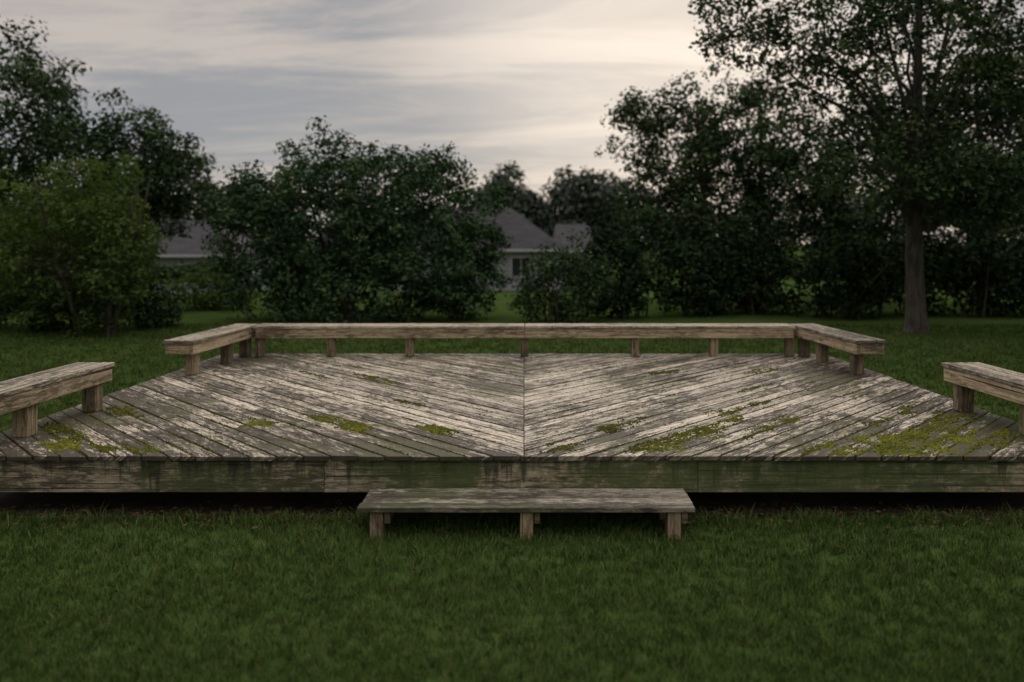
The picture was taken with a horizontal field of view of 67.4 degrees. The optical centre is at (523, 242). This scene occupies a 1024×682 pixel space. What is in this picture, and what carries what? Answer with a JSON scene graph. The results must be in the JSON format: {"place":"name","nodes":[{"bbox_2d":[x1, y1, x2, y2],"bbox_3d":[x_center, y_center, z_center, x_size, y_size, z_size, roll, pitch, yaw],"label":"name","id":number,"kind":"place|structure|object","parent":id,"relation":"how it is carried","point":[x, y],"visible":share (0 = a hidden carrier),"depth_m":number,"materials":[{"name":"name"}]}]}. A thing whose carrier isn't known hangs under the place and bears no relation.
{"place":"outdoors","nodes":[
{"label":"outdoors","id":0,"kind":"place"},
{"bbox_2d":[0,245,1023,681],"bbox_3d":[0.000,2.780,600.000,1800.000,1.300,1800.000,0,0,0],"label":"ground","id":1,"kind":"structure","parent":0,"point":[890,315],"depth_m":4.95,"materials":[{"name":"green plant"}]},
{"bbox_2d":[0,15,132,272],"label":"oak tree","id":2,"kind":"object","parent":1,"relation":"on","point":[48,131],"visible":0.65,"depth_m":24.60,"materials":[{"name":"green plant"}]},
{"bbox_2d":[0,181,165,312],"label":"hedgerow","id":3,"kind":"object","parent":1,"relation":"on","point":[152,257],"visible":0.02,"depth_m":22.90,"materials":[{"name":"green plant"}]},
{"bbox_2d":[0,153,171,337],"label":"willow tree","id":4,"kind":"object","parent":1,"relation":"on","point":[106,244],"visible":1,"depth_m":17.20,"materials":[{"name":"green plant"}]},
{"bbox_2d":[0,257,190,334],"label":"shrub","id":5,"kind":"object","parent":1,"relation":"on","point":[165,311],"visible":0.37,"depth_m":18.77,"materials":[{"name":"green plant"}]},
{"bbox_2d":[38,88,226,304],"bbox_3d":[-12.888,-1.437,26.276,5.387,7.432,5.152,0,0,0],"label":"oak tree","id":6,"kind":"object","parent":1,"relation":"on","point":[167,163],"visible":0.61,"depth_m":25.61,"materials":[{"name":"green plant"}]},
{"bbox_2d":[65,253,271,292],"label":"walls","id":7,"kind":"structure","parent":1,"relation":"on","point":[167,260],"depth_m":50.00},
{"bbox_2d":[71,219,256,253],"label":"roof","id":8,"kind":"structure","parent":7,"relation":"on","point":[179,245],"depth_m":51.16,"materials":[{"name":"grey"}]},
{"bbox_2d":[156,254,236,284],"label":"trim","id":9,"kind":"structure","parent":7,"relation":"attached to","point":[183,255],"depth_m":49.46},
{"bbox_2d":[131,265,194,282],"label":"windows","id":10,"kind":"structure","parent":9,"relation":"attached to","point":[183,270],"depth_m":49.95,"materials":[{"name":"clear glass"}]},
{"bbox_2d":[147,253,244,292],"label":"shrub","id":11,"kind":"object","parent":1,"relation":"on","point":[174,272],"visible":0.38,"depth_m":43.64,"materials":[{"name":"green plant"}]},
{"bbox_2d":[159,266,264,310],"bbox_3d":[-10.015,1.474,24.539,3.482,1.591,1.783,0,0,0],"label":"shrub","id":12,"kind":"object","parent":1,"relation":"on","point":[201,301],"visible":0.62,"depth_m":24.30,"materials":[{"name":"green plant"}]},
{"bbox_2d":[194,115,519,322],"bbox_3d":[-4.531,-0.662,21.723,8.784,5.958,5.117,0,0,7],"label":"maple tree","id":13,"kind":"object","parent":1,"relation":"on","point":[290,269],"visible":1,"depth_m":20.79,"materials":[{"name":"green plant"}]},
{"bbox_2d":[392,252,590,290],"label":"walls","id":14,"kind":"structure","parent":1,"relation":"on","point":[507,266],"depth_m":55.00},
{"bbox_2d":[400,249,591,277],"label":"trim","id":15,"kind":"structure","parent":14,"relation":"attached to","point":[526,250],"depth_m":54.69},
{"bbox_2d":[403,207,597,249],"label":"roof","id":16,"kind":"structure","parent":14,"relation":"on","point":[524,232],"depth_m":57.09,"materials":[{"name":"grey"}]},
{"bbox_2d":[483,257,582,275],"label":"windows","id":17,"kind":"structure","parent":14,"relation":"attached to","point":[516,263],"depth_m":54.95,"materials":[{"name":"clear glass"}]},
{"bbox_2d":[0,493,1022,534],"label":"leaf litter","id":18,"kind":"object","parent":1,"relation":"on","point":[485,515],"visible":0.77,"depth_m":5.98,"materials":[{"name":"brown plant"}]},
{"bbox_2d":[0,491,1023,515],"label":"soil","id":19,"kind":"structure","parent":1,"relation":"on","point":[95,500],"depth_m":6.30,"materials":[{"name":"black soil"}]},
{"bbox_2d":[0,353,1023,491],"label":"wooden deck","id":20,"kind":"structure","parent":19,"relation":"on","point":[42,468],"depth_m":6.73,"materials":[{"name":"grey wood"}]},
{"bbox_2d":[0,362,114,436],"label":"deck bench","id":21,"kind":"object","parent":20,"relation":"on","point":[21,397],"visible":1,"depth_m":6.79,"materials":[{"name":"brown wood"}]},
{"bbox_2d":[163,323,258,374],"bbox_3d":[-4.174,1.424,10.435,0.385,0.447,2.004,0,0,4],"label":"deck bench","id":22,"kind":"object","parent":20,"relation":"on","point":[192,347],"visible":0.91,"depth_m":10.06,"materials":[{"name":"brown wood"}]},
{"bbox_2d":[0,357,1023,455],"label":"moss","id":23,"kind":"object","parent":20,"relation":"on","point":[921,433],"visible":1,"depth_m":6.75,"materials":[{"name":"green plant"}]},
{"bbox_2d":[254,323,796,356],"bbox_3d":[0.032,1.423,11.262,7.858,0.449,0.385,0,0,0],"label":"deck bench","id":24,"kind":"object","parent":20,"relation":"on","point":[410,332],"visible":1,"depth_m":11.08,"materials":[{"name":"brown wood"}]},
{"bbox_2d":[790,323,885,374],"bbox_3d":[4.194,1.423,10.435,0.385,0.449,1.997,0,0,-4],"label":"deck bench","id":25,"kind":"object","parent":20,"relation":"on","point":[856,346],"visible":0.92,"depth_m":10.06,"materials":[{"name":"brown wood"}]},
{"bbox_2d":[941,362,1023,434],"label":"deck bench","id":26,"kind":"object","parent":20,"relation":"on","point":[967,379],"visible":1,"depth_m":7.18,"materials":[{"name":"brown wood"}]},
{"bbox_2d":[0,160,1023,277],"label":"distant tree line","id":27,"kind":"object","parent":1,"relation":"on","point":[575,201],"visible":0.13,"depth_m":68.19,"materials":[{"name":"green plant"}]},
{"bbox_2d":[357,488,694,539],"bbox_3d":[0.020,2.024,5.723,2.430,0.257,0.455,0,0,0],"label":"deck step","id":28,"kind":"object","parent":1,"relation":"on","point":[673,506],"visible":0.92,"depth_m":5.62,"materials":[{"name":"grey wood"}]},
{"bbox_2d":[503,229,623,322],"bbox_3d":[1.097,0.943,20.582,2.978,2.630,2.555,0,0,14],"label":"shrub","id":29,"kind":"object","parent":1,"relation":"on","point":[577,283],"visible":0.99,"depth_m":20.40,"materials":[{"name":"green plant"}]},
{"bbox_2d":[593,70,786,273],"bbox_3d":[5.643,-1.774,26.152,6.665,8.062,5.468,0,0,0],"label":"ash tree","id":30,"kind":"object","parent":1,"relation":"on","point":[694,208],"visible":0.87,"depth_m":25.43,"materials":[{"name":"green plant"}]},
{"bbox_2d":[679,59,861,296],"bbox_3d":[9.061,-2.220,27.899,6.275,8.952,4.729,0,0,0],"label":"ash tree","id":31,"kind":"object","parent":1,"relation":"on","point":[791,153],"visible":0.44,"depth_m":27.09,"materials":[{"name":"green plant"}]},
{"bbox_2d":[573,200,1023,319],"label":"hedgerow","id":32,"kind":"object","parent":1,"relation":"on","point":[1002,276],"visible":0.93,"depth_m":22.15,"materials":[{"name":"green plant"}]},
{"bbox_2d":[687,0,1023,334],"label":"linden tree","id":33,"kind":"object","parent":1,"relation":"on","point":[925,142],"visible":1,"depth_m":17.44,"materials":[{"name":"green plant"}]},
{"bbox_2d":[775,17,1023,305],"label":"oak tree","id":34,"kind":"object","parent":1,"relation":"on","point":[880,228],"visible":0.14,"depth_m":26.25,"materials":[{"name":"green plant"}]},
{"bbox_2d":[0,353,1023,454],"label":"leaf litter","id":35,"kind":"object","parent":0,"point":[505,404],"visible":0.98,"depth_m":7.35,"materials":[{"name":"brown plant"}]},
{"bbox_2d":[0,0,1023,244],"label":"sky","id":36,"kind":"structure","parent":0,"point":[530,83],"materials":[{"name":"grey"}]}
]}

